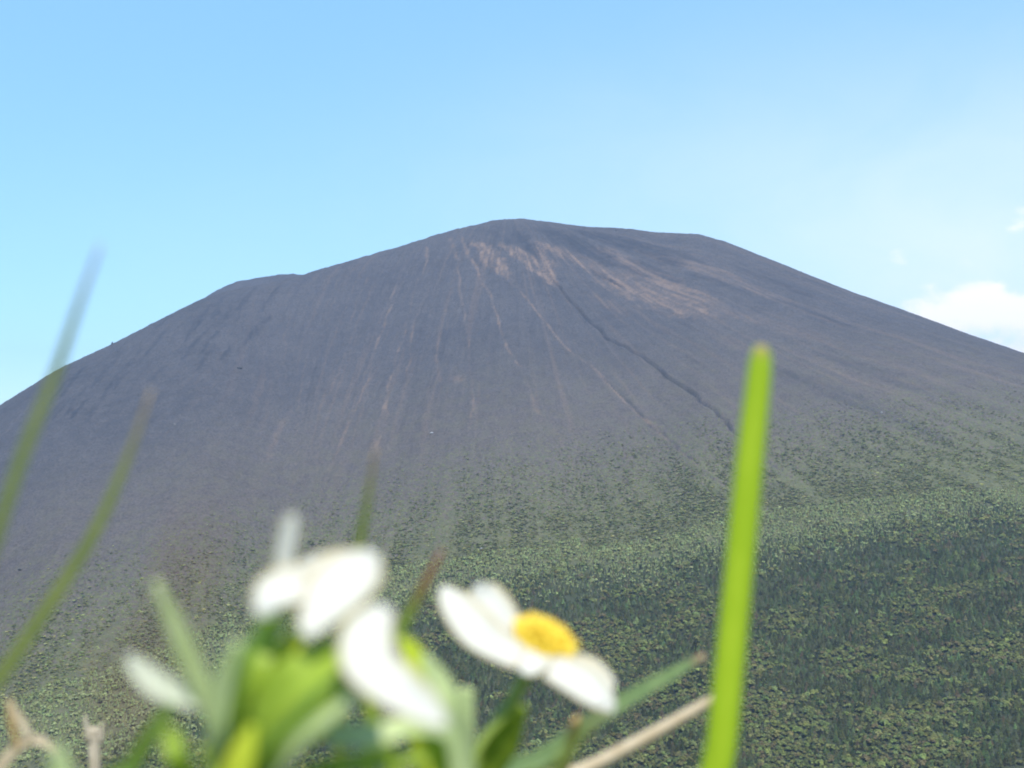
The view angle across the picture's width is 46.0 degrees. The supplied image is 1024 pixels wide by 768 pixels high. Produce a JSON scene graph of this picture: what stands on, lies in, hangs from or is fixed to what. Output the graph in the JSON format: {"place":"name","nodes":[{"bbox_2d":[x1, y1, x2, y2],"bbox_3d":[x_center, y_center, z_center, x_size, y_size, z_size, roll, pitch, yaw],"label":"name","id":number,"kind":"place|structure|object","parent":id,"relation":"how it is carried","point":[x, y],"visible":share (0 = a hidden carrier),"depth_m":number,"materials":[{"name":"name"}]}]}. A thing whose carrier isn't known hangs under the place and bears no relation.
{"place":"outdoors","nodes":[
{"label":"outdoors","id":0,"kind":"place"},
{"bbox_2d":[0,218,1023,767],"bbox_3d":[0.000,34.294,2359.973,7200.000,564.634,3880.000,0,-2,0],"label":"mountain","id":1,"kind":"structure","parent":0,"point":[476,344],"depth_m":1309.02,"materials":[{"name":"grey stone"}]},
{"bbox_2d":[0,378,1023,730],"bbox_3d":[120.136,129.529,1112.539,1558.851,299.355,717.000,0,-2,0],"label":"dwarf shrubs","id":2,"kind":"object","parent":1,"relation":"on","point":[668,528],"visible":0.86,"depth_m":1108.38,"materials":[{"name":"green plant"}]},
{"bbox_2d":[0,481,1023,767],"bbox_3d":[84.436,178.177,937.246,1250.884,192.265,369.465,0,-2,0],"label":"young tree belt","id":3,"kind":"object","parent":1,"relation":"on","point":[96,695],"visible":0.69,"depth_m":1024.99,"materials":[{"name":"green plant"}]},
{"bbox_2d":[23,498,1023,767],"bbox_3d":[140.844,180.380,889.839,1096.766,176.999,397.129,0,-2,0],"label":"broadleaf thicket","id":4,"kind":"object","parent":1,"relation":"on","point":[891,714],"visible":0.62,"depth_m":826.16,"materials":[{"name":"green plant"}]},
{"bbox_2d":[0,0,1023,404],"label":"sky","id":5,"kind":"structure","parent":0,"point":[874,149],"materials":[{"name":"blue"}]},
{"bbox_3d":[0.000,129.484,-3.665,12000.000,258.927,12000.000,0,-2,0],"label":"ground","id":6,"kind":"structure","parent":0,"visible":0},
{"bbox_2d":[0,699,53,767],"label":"dry leaf","id":7,"kind":"object","parent":6,"relation":"on","point":[10,753],"visible":0.93,"depth_m":0.32,"materials":[{"name":"plant"}]},
{"bbox_2d":[0,244,101,543],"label":"grass blade","id":8,"kind":"object","parent":6,"relation":"on","point":[20,462],"depth_m":0.20,"materials":[{"name":"green plant"}]},
{"bbox_2d":[49,744,73,767],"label":"grass blade","id":9,"kind":"object","parent":6,"relation":"on","point":[60,757],"depth_m":0.17,"materials":[{"name":"green plant"}]},
{"bbox_2d":[0,389,152,686],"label":"grass blade","id":10,"kind":"object","parent":6,"relation":"on","point":[23,643],"depth_m":0.24,"materials":[{"name":"green plant"}]},
{"bbox_2d":[83,715,103,767],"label":"dry stalk","id":11,"kind":"object","parent":6,"relation":"on","point":[93,738],"visible":1,"depth_m":0.55,"materials":[{"name":"plant"}]},
{"bbox_2d":[112,703,176,767],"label":"grass blade","id":12,"kind":"object","parent":6,"relation":"on","point":[137,755],"depth_m":0.22,"materials":[{"name":"green plant"}]},
{"bbox_2d":[107,522,202,767],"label":"grass blade","id":13,"kind":"object","parent":6,"relation":"on","point":[192,552],"visible":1,"depth_m":0.05,"materials":[{"name":"green plant"}]},
{"bbox_2d":[126,515,474,767],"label":"anemone","id":14,"kind":"object","parent":6,"relation":"on","point":[265,699],"visible":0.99,"depth_m":0.18,"materials":[{"name":"white plant"}]},
{"bbox_2d":[334,448,376,757],"bbox_3d":[-0.035,0.167,0.258,0.011,0.306,0.005,0,-2,0],"label":"grass blade","id":15,"kind":"object","parent":6,"relation":"on","point":[359,544],"depth_m":0.26,"materials":[{"name":"green plant"}]},
{"bbox_2d":[363,549,442,752],"bbox_3d":[-0.028,0.178,0.267,0.024,0.283,0.005,0,-2,0],"label":"grass blade","id":16,"kind":"object","parent":6,"relation":"on","point":[405,620],"depth_m":0.27,"materials":[{"name":"green plant"}]},
{"bbox_2d":[402,581,616,767],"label":"anemone","id":17,"kind":"object","parent":6,"relation":"on","point":[486,620],"visible":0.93,"depth_m":0.28,"materials":[{"name":"white plant"}]},
{"bbox_2d":[46,498,1023,767],"bbox_3d":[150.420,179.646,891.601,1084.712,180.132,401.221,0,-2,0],"label":"conifer forest","id":18,"kind":"object","parent":6,"relation":"on","point":[1008,678],"visible":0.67,"depth_m":880.97,"materials":[{"name":"green plant"}]},
{"bbox_2d":[562,714,580,767],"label":"dry stalk","id":19,"kind":"object","parent":6,"relation":"on","point":[573,727],"visible":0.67,"depth_m":0.30,"materials":[{"name":"plant"}]},
{"bbox_2d":[548,705,608,767],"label":"grass blade","id":20,"kind":"object","parent":6,"relation":"on","point":[567,751],"depth_m":0.20,"materials":[{"name":"green plant"}]},
{"bbox_2d":[507,652,705,767],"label":"grass blade","id":21,"kind":"object","parent":6,"relation":"on","point":[544,755],"depth_m":0.34,"materials":[{"name":"green plant"}]},
{"bbox_2d":[570,695,710,767],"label":"dry stalk","id":22,"kind":"object","parent":6,"relation":"on","point":[623,749],"visible":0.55,"depth_m":0.37,"materials":[{"name":"plant"}]},
{"bbox_2d":[700,345,771,767],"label":"grass blade","id":23,"kind":"object","parent":6,"relation":"on","point":[724,713],"depth_m":0.27,"materials":[{"name":"green plant"}]}
]}

